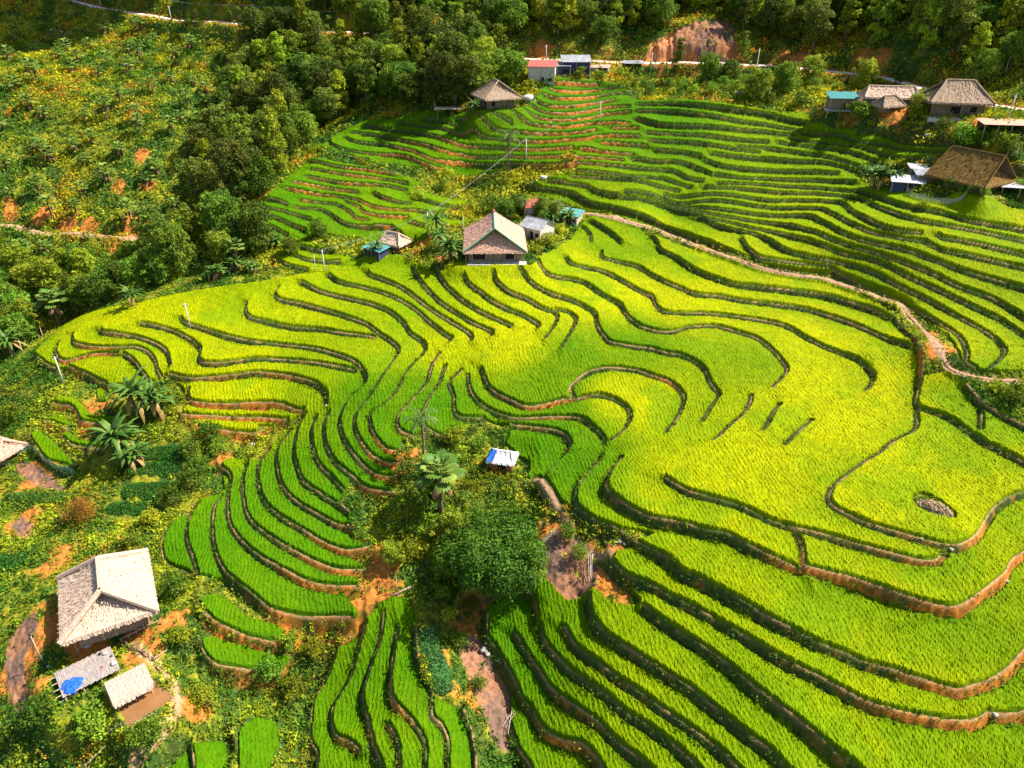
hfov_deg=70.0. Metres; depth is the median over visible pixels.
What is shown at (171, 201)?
fan palm
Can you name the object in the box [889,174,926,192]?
tin shed
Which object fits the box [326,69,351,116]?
slender tree
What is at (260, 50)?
slender tree
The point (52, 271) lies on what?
slender tree
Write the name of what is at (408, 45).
broadleaf tree
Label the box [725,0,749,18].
broadleaf tree
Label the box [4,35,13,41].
bush
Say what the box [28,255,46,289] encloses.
slender tree
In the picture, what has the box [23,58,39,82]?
fan palm
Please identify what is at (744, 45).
slender tree
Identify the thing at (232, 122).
slender tree
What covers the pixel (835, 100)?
farm shed
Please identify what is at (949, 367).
path
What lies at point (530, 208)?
red shed
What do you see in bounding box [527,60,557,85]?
red roofed house
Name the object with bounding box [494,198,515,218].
broadleaf tree
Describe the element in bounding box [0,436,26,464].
thatched hut
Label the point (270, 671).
bush
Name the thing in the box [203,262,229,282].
banana plant
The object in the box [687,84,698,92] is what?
bush
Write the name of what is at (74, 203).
fan palm
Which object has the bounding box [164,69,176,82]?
fan palm
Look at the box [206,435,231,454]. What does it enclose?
bush
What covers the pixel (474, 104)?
banana plant
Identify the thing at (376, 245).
banana plant
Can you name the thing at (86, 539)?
scrub
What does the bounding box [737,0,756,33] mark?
slender tree
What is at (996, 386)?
bush
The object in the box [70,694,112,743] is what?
bush
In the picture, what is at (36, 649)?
thin pole
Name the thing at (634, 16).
slender tree
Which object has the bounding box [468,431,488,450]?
bush
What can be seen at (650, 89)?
bush
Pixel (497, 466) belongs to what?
window
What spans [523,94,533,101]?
white bundle
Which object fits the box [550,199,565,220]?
palm tree
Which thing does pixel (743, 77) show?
bush
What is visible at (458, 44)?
broadleaf tree
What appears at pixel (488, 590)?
bush
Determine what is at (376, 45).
broadleaf tree
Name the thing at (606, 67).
roadside shed
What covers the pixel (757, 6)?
slender tree
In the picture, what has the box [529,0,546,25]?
slender tree
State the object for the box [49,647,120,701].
drying platform
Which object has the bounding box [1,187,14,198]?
fan palm
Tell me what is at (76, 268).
slender tree
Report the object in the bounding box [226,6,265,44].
broadleaf tree
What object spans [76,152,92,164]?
fan palm
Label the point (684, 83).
bush
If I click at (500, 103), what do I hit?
door
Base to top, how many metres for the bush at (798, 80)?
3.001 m
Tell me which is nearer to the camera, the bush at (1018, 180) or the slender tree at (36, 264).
the bush at (1018, 180)
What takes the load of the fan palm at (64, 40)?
on the ground at (494, 698)
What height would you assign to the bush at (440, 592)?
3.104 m
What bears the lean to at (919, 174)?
on the ground at (494, 698)
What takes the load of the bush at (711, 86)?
on the ground at (494, 698)
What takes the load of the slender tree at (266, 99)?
on the ground at (494, 698)
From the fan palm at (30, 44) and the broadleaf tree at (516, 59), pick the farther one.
the fan palm at (30, 44)
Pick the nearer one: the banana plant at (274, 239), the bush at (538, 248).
the bush at (538, 248)
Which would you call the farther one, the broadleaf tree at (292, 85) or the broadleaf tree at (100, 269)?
the broadleaf tree at (292, 85)
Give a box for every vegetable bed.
[0,552,29,572]
[8,491,67,504]
[105,501,152,515]
[122,481,180,499]
[127,461,182,477]
[142,445,191,461]
[420,626,453,694]
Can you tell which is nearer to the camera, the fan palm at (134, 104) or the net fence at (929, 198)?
the net fence at (929, 198)
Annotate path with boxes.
[0,224,136,239]
[130,648,180,767]
[589,213,1022,382]
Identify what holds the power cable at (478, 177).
attached to the utility pole
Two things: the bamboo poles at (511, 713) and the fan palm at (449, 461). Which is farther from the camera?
the fan palm at (449, 461)
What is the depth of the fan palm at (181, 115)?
188.84 m
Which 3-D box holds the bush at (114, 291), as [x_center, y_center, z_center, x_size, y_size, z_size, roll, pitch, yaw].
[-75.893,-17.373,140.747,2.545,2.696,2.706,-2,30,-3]
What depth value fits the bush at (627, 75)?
180.29 m
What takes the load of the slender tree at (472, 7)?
on the ground at (494, 698)
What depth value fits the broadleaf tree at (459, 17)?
180.81 m
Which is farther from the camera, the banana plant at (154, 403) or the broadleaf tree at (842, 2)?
the broadleaf tree at (842, 2)
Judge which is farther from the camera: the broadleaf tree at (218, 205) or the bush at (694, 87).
the bush at (694, 87)
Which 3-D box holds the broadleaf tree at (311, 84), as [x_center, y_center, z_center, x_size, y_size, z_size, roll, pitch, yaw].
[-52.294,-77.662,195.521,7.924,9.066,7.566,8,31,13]
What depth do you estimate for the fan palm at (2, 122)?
184.23 m
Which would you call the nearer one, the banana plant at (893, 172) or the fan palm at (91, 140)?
the banana plant at (893, 172)
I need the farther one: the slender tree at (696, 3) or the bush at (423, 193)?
the slender tree at (696, 3)
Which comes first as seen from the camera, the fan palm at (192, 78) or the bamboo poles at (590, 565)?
the bamboo poles at (590, 565)
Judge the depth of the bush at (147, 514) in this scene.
99.41 m
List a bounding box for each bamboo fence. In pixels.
[85,745,106,767]
[119,618,160,640]
[121,639,154,660]
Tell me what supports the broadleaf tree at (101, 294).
on the ground at (494, 698)
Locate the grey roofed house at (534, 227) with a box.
[519,215,555,242]
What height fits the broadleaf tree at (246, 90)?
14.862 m
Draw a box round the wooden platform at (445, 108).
[434,106,464,119]
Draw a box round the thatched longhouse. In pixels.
[859,85,918,106]
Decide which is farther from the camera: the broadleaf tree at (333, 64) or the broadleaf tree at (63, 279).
the broadleaf tree at (333, 64)
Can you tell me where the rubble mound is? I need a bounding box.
[915,499,953,517]
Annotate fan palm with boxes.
[0,44,13,58]
[0,117,5,129]
[0,153,10,167]
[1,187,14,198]
[3,75,20,90]
[7,24,24,39]
[8,237,31,256]
[16,93,36,110]
[19,57,35,71]
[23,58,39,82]
[26,39,41,51]
[27,137,41,150]
[27,173,42,196]
[32,139,50,161]
[33,105,50,118]
[33,287,70,325]
[35,239,51,250]
[37,194,57,218]
[40,145,57,162]
[44,29,57,42]
[51,47,61,58]
[55,37,71,51]
[57,30,69,43]
[63,57,78,71]
[65,137,80,150]
[65,198,81,218]
[68,48,83,62]
[72,179,88,199]
[76,108,90,119]
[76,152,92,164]
[81,230,94,238]
[82,37,96,48]
[83,128,97,144]
[91,65,105,76]
[94,94,109,120]
[94,162,114,182]
[96,19,111,34]
[96,49,112,65]
[109,83,124,104]
[111,140,125,157]
[117,198,137,218]
[118,55,134,71]
[120,40,132,54]
[127,102,142,122]
[128,13,143,30]
[129,39,144,63]
[130,112,144,133]
[138,170,154,185]
[144,75,157,92]
[144,156,161,174]
[146,32,158,43]
[162,115,176,135]
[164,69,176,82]
[165,44,180,69]
[167,197,180,208]
[174,108,187,121]
[179,87,191,109]
[181,33,195,50]
[182,146,192,158]
[187,75,197,84]
[189,112,201,122]
[198,92,209,106]
[200,81,210,93]
[223,237,246,256]
[287,47,301,56]
[413,449,466,513]
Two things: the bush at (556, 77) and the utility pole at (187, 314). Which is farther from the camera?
the bush at (556, 77)
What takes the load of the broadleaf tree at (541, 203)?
on the ground at (494, 698)
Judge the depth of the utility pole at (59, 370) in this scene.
117.58 m
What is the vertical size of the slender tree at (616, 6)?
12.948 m
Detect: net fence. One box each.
[16,444,74,474]
[906,187,966,203]
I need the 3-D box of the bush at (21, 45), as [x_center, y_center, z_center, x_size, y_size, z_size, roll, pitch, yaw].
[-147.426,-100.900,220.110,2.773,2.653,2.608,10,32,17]
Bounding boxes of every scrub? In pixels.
[0,0,1023,330]
[0,175,1023,767]
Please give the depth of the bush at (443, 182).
156.66 m
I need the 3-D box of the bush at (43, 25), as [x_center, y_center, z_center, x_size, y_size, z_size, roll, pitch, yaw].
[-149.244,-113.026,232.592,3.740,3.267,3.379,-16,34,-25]
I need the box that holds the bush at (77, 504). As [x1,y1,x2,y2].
[54,496,100,523]
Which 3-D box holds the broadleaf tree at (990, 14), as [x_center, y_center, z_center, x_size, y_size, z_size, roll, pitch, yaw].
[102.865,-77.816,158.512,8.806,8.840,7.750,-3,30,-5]
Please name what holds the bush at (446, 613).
on the ground at (494, 698)
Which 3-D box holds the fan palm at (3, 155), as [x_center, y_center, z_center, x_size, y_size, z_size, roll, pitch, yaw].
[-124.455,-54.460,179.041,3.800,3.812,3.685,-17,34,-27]
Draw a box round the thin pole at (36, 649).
[30,636,42,660]
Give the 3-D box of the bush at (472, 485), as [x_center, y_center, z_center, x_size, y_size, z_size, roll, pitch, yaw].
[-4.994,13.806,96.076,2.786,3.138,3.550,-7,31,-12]
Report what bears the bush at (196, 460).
on the ground at (494, 698)
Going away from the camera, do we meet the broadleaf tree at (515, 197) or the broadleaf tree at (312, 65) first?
the broadleaf tree at (515, 197)
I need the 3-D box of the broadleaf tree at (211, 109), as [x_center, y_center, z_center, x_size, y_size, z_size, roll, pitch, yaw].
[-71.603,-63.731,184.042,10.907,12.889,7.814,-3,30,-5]
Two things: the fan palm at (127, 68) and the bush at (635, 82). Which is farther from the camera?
the fan palm at (127, 68)
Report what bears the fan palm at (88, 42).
on the ground at (494, 698)
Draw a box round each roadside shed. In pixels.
[590,64,610,72]
[622,60,644,71]
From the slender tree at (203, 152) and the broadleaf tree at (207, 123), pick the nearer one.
the slender tree at (203, 152)
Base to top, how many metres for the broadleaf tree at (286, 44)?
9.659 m
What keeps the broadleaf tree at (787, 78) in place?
on the ground at (494, 698)
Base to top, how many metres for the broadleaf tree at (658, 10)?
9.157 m
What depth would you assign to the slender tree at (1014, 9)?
153.85 m
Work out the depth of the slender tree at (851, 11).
176.83 m
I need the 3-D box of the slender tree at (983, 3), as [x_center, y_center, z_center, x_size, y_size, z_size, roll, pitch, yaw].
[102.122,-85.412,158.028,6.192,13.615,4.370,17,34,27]
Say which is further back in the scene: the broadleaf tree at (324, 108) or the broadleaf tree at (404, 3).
the broadleaf tree at (404, 3)
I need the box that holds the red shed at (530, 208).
[522,199,538,215]
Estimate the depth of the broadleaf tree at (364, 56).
194.78 m
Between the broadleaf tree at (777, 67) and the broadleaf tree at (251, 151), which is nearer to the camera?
the broadleaf tree at (251, 151)
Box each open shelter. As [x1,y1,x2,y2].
[976,118,1023,139]
[1001,182,1023,197]
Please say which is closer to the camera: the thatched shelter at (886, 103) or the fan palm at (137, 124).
the thatched shelter at (886, 103)
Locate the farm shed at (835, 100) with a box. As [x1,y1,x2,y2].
[825,91,859,114]
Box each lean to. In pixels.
[103,663,153,709]
[362,241,389,260]
[556,62,571,75]
[823,107,851,118]
[913,169,934,181]
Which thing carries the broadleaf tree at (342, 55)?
on the ground at (494, 698)
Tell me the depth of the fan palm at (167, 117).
183.94 m
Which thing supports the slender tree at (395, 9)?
on the ground at (494, 698)
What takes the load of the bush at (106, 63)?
on the ground at (494, 698)
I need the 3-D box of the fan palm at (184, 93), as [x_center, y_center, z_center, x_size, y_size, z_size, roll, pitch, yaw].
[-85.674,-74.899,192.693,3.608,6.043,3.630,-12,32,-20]
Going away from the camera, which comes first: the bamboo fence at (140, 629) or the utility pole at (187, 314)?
the bamboo fence at (140, 629)
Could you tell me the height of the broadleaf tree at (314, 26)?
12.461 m
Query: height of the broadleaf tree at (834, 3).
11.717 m
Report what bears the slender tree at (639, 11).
on the ground at (494, 698)
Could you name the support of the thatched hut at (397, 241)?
on the ground at (494, 698)
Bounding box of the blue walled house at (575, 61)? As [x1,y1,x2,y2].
[560,55,591,76]
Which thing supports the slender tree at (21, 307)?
on the ground at (494, 698)
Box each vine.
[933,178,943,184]
[943,176,954,187]
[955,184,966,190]
[965,184,978,192]
[979,188,991,196]
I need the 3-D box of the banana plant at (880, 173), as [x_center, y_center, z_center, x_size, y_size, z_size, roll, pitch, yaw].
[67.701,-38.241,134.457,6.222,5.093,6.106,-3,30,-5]
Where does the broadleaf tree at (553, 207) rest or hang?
on the ground at (494, 698)
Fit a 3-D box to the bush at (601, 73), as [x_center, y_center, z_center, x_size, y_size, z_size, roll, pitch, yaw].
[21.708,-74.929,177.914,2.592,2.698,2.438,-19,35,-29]
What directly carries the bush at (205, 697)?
on the ground at (494, 698)
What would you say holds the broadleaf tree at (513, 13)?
on the ground at (494, 698)
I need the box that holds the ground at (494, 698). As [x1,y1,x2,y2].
[0,0,1023,767]
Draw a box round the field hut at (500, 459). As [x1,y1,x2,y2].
[485,448,518,471]
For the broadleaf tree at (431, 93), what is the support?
on the ground at (494, 698)
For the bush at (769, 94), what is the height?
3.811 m
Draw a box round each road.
[73,0,381,34]
[525,58,1023,109]
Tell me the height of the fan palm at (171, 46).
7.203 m
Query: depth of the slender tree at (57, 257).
155.54 m
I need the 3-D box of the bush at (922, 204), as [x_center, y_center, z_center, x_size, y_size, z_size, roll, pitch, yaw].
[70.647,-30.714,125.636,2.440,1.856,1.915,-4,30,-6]
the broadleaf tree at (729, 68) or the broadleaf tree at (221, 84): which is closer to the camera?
the broadleaf tree at (729, 68)
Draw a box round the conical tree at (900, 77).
[894,58,911,82]
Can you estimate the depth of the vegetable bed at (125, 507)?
101.51 m
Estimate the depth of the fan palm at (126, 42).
215.04 m
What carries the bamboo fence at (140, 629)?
on the ground at (494, 698)
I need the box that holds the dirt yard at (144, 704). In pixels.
[119,680,174,730]
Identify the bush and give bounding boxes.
[0,399,25,423]
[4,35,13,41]
[5,690,50,729]
[9,54,20,61]
[14,38,24,43]
[17,44,25,49]
[36,23,47,30]
[36,75,47,82]
[37,57,47,63]
[39,44,50,48]
[46,66,56,73]
[46,80,58,90]
[53,46,63,54]
[54,496,100,523]
[57,53,68,61]
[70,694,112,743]
[89,28,100,34]
[98,64,107,72]
[100,61,112,69]
[103,43,111,51]
[112,286,122,296]
[119,531,143,547]
[123,708,170,753]
[126,70,137,77]
[133,503,165,524]
[144,58,154,66]
[145,38,153,46]
[154,481,185,505]
[156,569,190,597]
[161,618,195,644]
[170,56,183,67]
[173,465,204,489]
[177,434,202,456]
[181,71,191,79]
[183,454,211,474]
[184,679,220,714]
[185,61,195,68]
[195,419,223,443]
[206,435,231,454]
[249,650,284,682]
[275,629,300,651]
[275,669,310,701]
[296,633,326,660]
[385,493,409,514]
[395,454,424,479]
[395,530,428,562]
[409,511,439,541]
[410,189,425,199]
[418,454,442,473]
[429,547,459,577]
[433,177,449,191]
[433,578,452,605]
[437,167,455,178]
[440,604,458,620]
[441,423,466,446]
[449,628,470,651]
[452,445,470,463]
[460,595,480,616]
[462,478,484,496]
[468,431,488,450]
[470,672,488,690]
[479,580,494,598]
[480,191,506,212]
[524,78,536,86]
[528,559,548,584]
[530,243,544,252]
[536,232,559,246]
[537,210,551,221]
[546,73,559,83]
[554,221,568,233]
[558,522,576,540]
[571,540,589,562]
[573,66,586,78]
[596,70,607,77]
[617,66,624,74]
[624,71,632,78]
[629,77,639,86]
[640,78,649,87]
[643,85,656,94]
[645,81,657,87]
[665,77,675,86]
[667,87,677,94]
[676,79,690,88]
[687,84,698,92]
[700,81,711,87]
[705,81,720,93]
[717,75,730,84]
[730,79,742,89]
[734,88,744,99]
[739,73,749,80]
[742,69,752,78]
[759,89,776,101]
[769,82,782,94]
[790,78,804,89]
[792,90,812,107]
[805,84,817,90]
[808,77,822,86]
[815,84,826,91]
[821,77,833,83]
[831,80,843,88]
[845,84,856,89]
[846,100,872,121]
[917,199,929,207]
[931,116,956,139]
[949,121,978,145]
[971,129,997,150]
[989,379,1009,393]
[999,132,1023,155]
[999,378,1023,404]
[1013,178,1023,191]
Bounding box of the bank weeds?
[25,80,1023,767]
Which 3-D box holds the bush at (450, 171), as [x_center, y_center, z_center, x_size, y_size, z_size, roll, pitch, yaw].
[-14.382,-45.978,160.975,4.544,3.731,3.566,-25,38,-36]
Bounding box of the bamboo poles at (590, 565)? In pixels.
[588,552,592,579]
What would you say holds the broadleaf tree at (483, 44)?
on the ground at (494, 698)
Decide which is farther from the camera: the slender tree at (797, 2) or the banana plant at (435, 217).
the slender tree at (797, 2)
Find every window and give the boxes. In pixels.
[472,254,485,259]
[496,464,506,469]
[505,253,514,258]
[950,106,961,113]
[969,106,977,112]
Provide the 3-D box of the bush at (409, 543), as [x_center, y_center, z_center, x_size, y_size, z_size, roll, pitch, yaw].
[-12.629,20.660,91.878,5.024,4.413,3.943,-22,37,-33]
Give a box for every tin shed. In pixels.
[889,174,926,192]
[907,163,930,174]
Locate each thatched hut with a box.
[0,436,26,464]
[375,230,411,252]
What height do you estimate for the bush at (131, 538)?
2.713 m
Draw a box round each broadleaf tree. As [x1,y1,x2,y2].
[0,238,33,280]
[0,278,22,304]
[0,290,36,312]
[0,300,16,326]
[0,308,39,346]
[0,314,13,354]
[9,259,38,294]
[27,261,70,303]
[37,275,69,309]
[58,274,85,311]
[60,271,98,311]
[61,242,107,273]
[75,236,107,261]
[75,271,116,306]
[88,260,122,291]
[95,257,116,263]
[105,257,130,286]
[108,241,138,273]
[117,254,155,290]
[128,201,171,250]
[129,243,155,279]
[134,237,151,253]
[142,248,176,283]
[147,217,197,272]
[165,201,205,246]
[172,156,220,204]
[181,155,229,204]
[184,122,223,156]
[197,188,242,234]
[203,103,247,134]
[204,226,238,264]
[205,84,240,114]
[205,112,225,130]
[206,145,262,206]
[207,131,252,201]
[213,63,250,88]
[214,81,233,99]
[216,211,248,249]
[225,51,250,75]
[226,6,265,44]
[227,78,265,120]
[227,200,274,252]
[228,81,266,122]
[228,127,263,158]
[232,125,253,137]
[233,155,275,196]
[237,41,256,71]
[240,104,278,149]
[240,113,255,127]
[243,69,292,107]
[245,69,276,98]
[249,39,280,71]
[252,110,299,153]
[261,5,298,45]
[269,80,302,97]
[271,63,304,93]
[275,123,303,162]
[277,85,311,115]
[278,28,302,59]
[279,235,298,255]
[282,102,307,128]
[285,31,308,54]
[285,52,314,83]
[291,110,318,141]
[295,55,325,99]
[296,99,325,125]
[297,10,330,53]
[302,75,319,104]
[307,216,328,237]
[311,67,336,108]
[312,85,339,122]
[316,45,339,58]
[319,58,352,102]
[328,46,355,75]
[330,0,363,16]
[344,62,378,103]
[345,39,383,66]
[345,58,367,83]
[350,35,372,59]
[358,0,392,37]
[359,44,395,86]
[370,41,389,69]
[372,62,407,101]
[373,32,393,44]
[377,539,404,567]
[380,43,409,63]
[389,60,423,95]
[392,71,423,107]
[394,0,417,18]
[404,24,440,66]
[405,4,444,34]
[405,34,414,62]
[407,485,432,514]
[412,47,458,107]
[417,0,441,13]
[421,36,434,57]
[422,55,445,88]
[424,32,452,77]
[430,472,450,491]
[431,10,479,36]
[434,27,472,80]
[437,54,482,104]
[439,501,474,539]
[448,0,471,19]
[456,489,488,519]
[458,20,490,37]
[459,37,477,66]
[459,50,499,92]
[464,67,488,89]
[472,35,499,75]
[479,0,502,28]
[487,47,510,79]
[491,0,530,35]
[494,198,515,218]
[502,49,527,77]
[508,193,528,210]
[524,0,547,17]
[531,196,549,215]
[540,0,565,29]
[547,201,562,217]
[575,0,600,29]
[585,0,610,13]
[590,14,617,43]
[610,0,631,16]
[642,0,680,28]
[695,50,722,81]
[717,59,742,80]
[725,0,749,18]
[743,66,773,98]
[753,0,790,36]
[773,0,796,32]
[773,61,797,79]
[775,60,801,91]
[780,3,811,40]
[800,0,835,50]
[801,53,826,83]
[827,0,845,23]
[832,0,866,25]
[849,56,881,89]
[857,0,872,10]
[909,92,929,117]
[937,0,981,51]
[965,48,1004,83]
[971,2,1016,43]
[998,28,1023,69]
[1001,0,1023,18]
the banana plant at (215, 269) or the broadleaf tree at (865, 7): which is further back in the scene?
the broadleaf tree at (865, 7)
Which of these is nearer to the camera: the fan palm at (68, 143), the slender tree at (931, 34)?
the slender tree at (931, 34)
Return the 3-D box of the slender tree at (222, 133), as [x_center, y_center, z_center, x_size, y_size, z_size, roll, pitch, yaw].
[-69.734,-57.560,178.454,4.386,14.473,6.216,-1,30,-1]
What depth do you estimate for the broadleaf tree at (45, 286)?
146.64 m
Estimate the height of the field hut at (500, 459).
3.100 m
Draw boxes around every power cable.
[325,215,423,248]
[429,140,523,212]
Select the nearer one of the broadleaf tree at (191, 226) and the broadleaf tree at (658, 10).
the broadleaf tree at (191, 226)
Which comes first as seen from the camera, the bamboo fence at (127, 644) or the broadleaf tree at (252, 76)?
the bamboo fence at (127, 644)
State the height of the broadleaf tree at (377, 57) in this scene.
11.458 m
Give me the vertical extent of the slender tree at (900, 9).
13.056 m
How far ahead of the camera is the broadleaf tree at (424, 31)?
186.83 m
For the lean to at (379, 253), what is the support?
on the ground at (494, 698)
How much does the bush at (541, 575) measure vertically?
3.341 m
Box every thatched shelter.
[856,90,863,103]
[869,94,906,112]
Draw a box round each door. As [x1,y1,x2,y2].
[102,628,117,639]
[490,254,499,261]
[498,100,504,108]
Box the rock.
[480,645,486,652]
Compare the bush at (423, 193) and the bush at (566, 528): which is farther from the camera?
the bush at (423, 193)
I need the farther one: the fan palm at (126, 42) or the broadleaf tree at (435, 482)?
the fan palm at (126, 42)
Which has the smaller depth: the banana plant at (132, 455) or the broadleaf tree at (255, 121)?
the banana plant at (132, 455)
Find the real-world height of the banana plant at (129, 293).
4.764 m
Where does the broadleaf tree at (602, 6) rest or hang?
on the ground at (494, 698)
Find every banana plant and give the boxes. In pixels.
[0,324,28,355]
[80,409,146,460]
[99,364,162,423]
[107,438,150,471]
[115,284,143,307]
[124,379,178,420]
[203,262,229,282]
[224,255,246,273]
[243,259,263,272]
[270,230,283,248]
[365,234,387,252]
[420,205,452,233]
[427,220,452,250]
[431,233,464,268]
[463,97,480,113]
[543,208,562,223]
[558,206,577,224]
[864,162,899,190]
[887,169,905,180]
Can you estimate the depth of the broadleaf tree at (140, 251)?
136.12 m
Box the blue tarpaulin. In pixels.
[60,677,83,693]
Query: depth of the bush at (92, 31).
225.49 m
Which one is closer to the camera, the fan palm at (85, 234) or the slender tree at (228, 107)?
the fan palm at (85, 234)
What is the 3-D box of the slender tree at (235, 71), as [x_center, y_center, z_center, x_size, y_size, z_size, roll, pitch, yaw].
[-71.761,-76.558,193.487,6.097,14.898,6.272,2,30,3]
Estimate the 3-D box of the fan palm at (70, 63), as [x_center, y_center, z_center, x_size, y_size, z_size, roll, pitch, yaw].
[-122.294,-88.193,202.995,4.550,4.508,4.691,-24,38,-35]
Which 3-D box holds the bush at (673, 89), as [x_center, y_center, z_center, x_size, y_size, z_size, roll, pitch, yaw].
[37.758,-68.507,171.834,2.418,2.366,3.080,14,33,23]
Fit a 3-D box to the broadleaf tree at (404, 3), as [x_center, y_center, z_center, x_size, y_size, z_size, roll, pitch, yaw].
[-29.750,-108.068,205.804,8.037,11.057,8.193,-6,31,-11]
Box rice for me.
[30,77,1023,767]
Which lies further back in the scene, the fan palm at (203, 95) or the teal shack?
the fan palm at (203, 95)
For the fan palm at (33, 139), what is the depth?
182.40 m
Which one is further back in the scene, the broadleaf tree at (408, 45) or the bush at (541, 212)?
the broadleaf tree at (408, 45)
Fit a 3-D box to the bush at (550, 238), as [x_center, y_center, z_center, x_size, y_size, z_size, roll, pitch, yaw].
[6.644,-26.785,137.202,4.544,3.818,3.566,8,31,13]
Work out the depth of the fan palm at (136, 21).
221.04 m
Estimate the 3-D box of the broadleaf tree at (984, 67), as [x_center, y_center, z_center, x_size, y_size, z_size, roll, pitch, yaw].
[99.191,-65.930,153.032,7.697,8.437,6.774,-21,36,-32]
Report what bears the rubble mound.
on the ground at (494, 698)
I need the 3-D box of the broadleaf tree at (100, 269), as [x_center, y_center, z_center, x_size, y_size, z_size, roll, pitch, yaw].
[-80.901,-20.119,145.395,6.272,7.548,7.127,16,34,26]
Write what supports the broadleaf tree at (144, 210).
on the ground at (494, 698)
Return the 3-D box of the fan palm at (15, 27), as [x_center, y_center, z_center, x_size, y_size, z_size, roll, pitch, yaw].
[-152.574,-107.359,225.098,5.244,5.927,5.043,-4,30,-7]
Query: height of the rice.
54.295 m
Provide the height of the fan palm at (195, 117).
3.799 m
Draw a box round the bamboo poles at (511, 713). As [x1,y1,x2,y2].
[502,710,516,732]
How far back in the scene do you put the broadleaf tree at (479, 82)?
171.84 m
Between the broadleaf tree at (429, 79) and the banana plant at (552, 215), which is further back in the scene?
the broadleaf tree at (429, 79)
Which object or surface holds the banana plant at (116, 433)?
on the ground at (494, 698)
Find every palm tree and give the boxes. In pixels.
[401,406,439,454]
[495,126,520,170]
[515,196,533,217]
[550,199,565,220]
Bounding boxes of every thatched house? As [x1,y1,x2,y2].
[55,548,159,655]
[462,209,527,265]
[470,78,522,109]
[920,79,995,121]
[925,145,1016,192]
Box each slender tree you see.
[13,297,40,329]
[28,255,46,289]
[42,263,71,313]
[51,247,71,276]
[65,247,89,275]
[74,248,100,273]
[170,213,189,252]
[194,137,214,160]
[214,116,227,140]
[220,101,237,134]
[221,113,242,140]
[228,65,245,109]
[237,129,253,149]
[250,38,269,84]
[256,70,270,95]
[258,95,274,111]
[258,106,288,172]
[260,62,275,85]
[261,117,288,176]
[267,31,290,73]
[269,88,285,113]
[294,0,311,43]
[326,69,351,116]
[331,18,348,51]
[344,51,362,104]
[351,3,370,44]
[356,59,378,114]
[385,0,405,39]
[388,17,411,62]
[403,4,419,34]
[406,35,426,78]
[441,1,463,31]
[462,0,482,21]
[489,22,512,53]
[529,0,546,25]
[546,0,569,37]
[559,0,578,33]
[605,0,624,36]
[621,0,642,28]
[633,0,647,15]
[669,37,685,76]
[681,0,691,7]
[689,0,707,11]
[706,0,720,11]
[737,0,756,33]
[739,31,750,63]
[750,0,763,26]
[793,0,803,8]
[836,0,862,40]
[858,0,878,25]
[865,0,895,46]
[888,0,909,22]
[905,0,924,25]
[908,0,931,42]
[918,0,948,54]
[962,21,993,78]
[977,0,990,7]
[990,0,1023,52]
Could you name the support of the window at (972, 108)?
in the thatched house at (945, 97)
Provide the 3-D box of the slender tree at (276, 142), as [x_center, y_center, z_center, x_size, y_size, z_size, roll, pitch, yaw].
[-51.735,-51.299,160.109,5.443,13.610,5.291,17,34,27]
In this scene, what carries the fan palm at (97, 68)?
on the ground at (494, 698)
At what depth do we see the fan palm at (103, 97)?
186.59 m
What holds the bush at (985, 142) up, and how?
on the ground at (494, 698)
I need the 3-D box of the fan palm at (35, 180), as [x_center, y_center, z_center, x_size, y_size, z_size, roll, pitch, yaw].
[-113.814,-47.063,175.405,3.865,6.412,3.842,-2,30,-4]
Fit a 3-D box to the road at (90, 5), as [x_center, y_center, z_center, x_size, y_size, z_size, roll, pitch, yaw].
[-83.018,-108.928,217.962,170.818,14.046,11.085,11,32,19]
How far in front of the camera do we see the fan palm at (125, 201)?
169.32 m
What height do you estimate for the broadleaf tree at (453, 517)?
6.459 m
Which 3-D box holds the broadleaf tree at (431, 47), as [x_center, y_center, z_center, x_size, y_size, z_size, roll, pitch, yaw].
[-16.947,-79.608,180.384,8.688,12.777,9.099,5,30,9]
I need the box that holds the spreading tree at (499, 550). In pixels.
[432,500,548,607]
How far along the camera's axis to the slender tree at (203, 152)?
174.76 m
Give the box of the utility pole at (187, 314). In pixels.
[182,303,190,327]
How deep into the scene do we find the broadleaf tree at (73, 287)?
139.36 m
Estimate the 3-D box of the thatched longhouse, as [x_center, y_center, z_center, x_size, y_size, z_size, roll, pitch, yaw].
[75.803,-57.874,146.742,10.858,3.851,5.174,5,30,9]
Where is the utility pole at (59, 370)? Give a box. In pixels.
[52,356,64,383]
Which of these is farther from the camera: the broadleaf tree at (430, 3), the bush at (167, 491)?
the broadleaf tree at (430, 3)
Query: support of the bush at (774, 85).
on the ground at (494, 698)
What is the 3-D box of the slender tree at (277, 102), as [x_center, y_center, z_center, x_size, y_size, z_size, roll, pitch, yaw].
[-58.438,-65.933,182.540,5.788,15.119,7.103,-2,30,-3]
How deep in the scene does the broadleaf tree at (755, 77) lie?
160.25 m
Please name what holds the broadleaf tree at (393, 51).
on the ground at (494, 698)
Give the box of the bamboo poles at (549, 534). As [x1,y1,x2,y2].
[542,527,555,541]
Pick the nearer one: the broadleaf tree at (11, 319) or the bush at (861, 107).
the broadleaf tree at (11, 319)
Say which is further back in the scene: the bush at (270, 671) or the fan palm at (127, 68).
the fan palm at (127, 68)
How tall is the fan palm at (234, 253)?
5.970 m

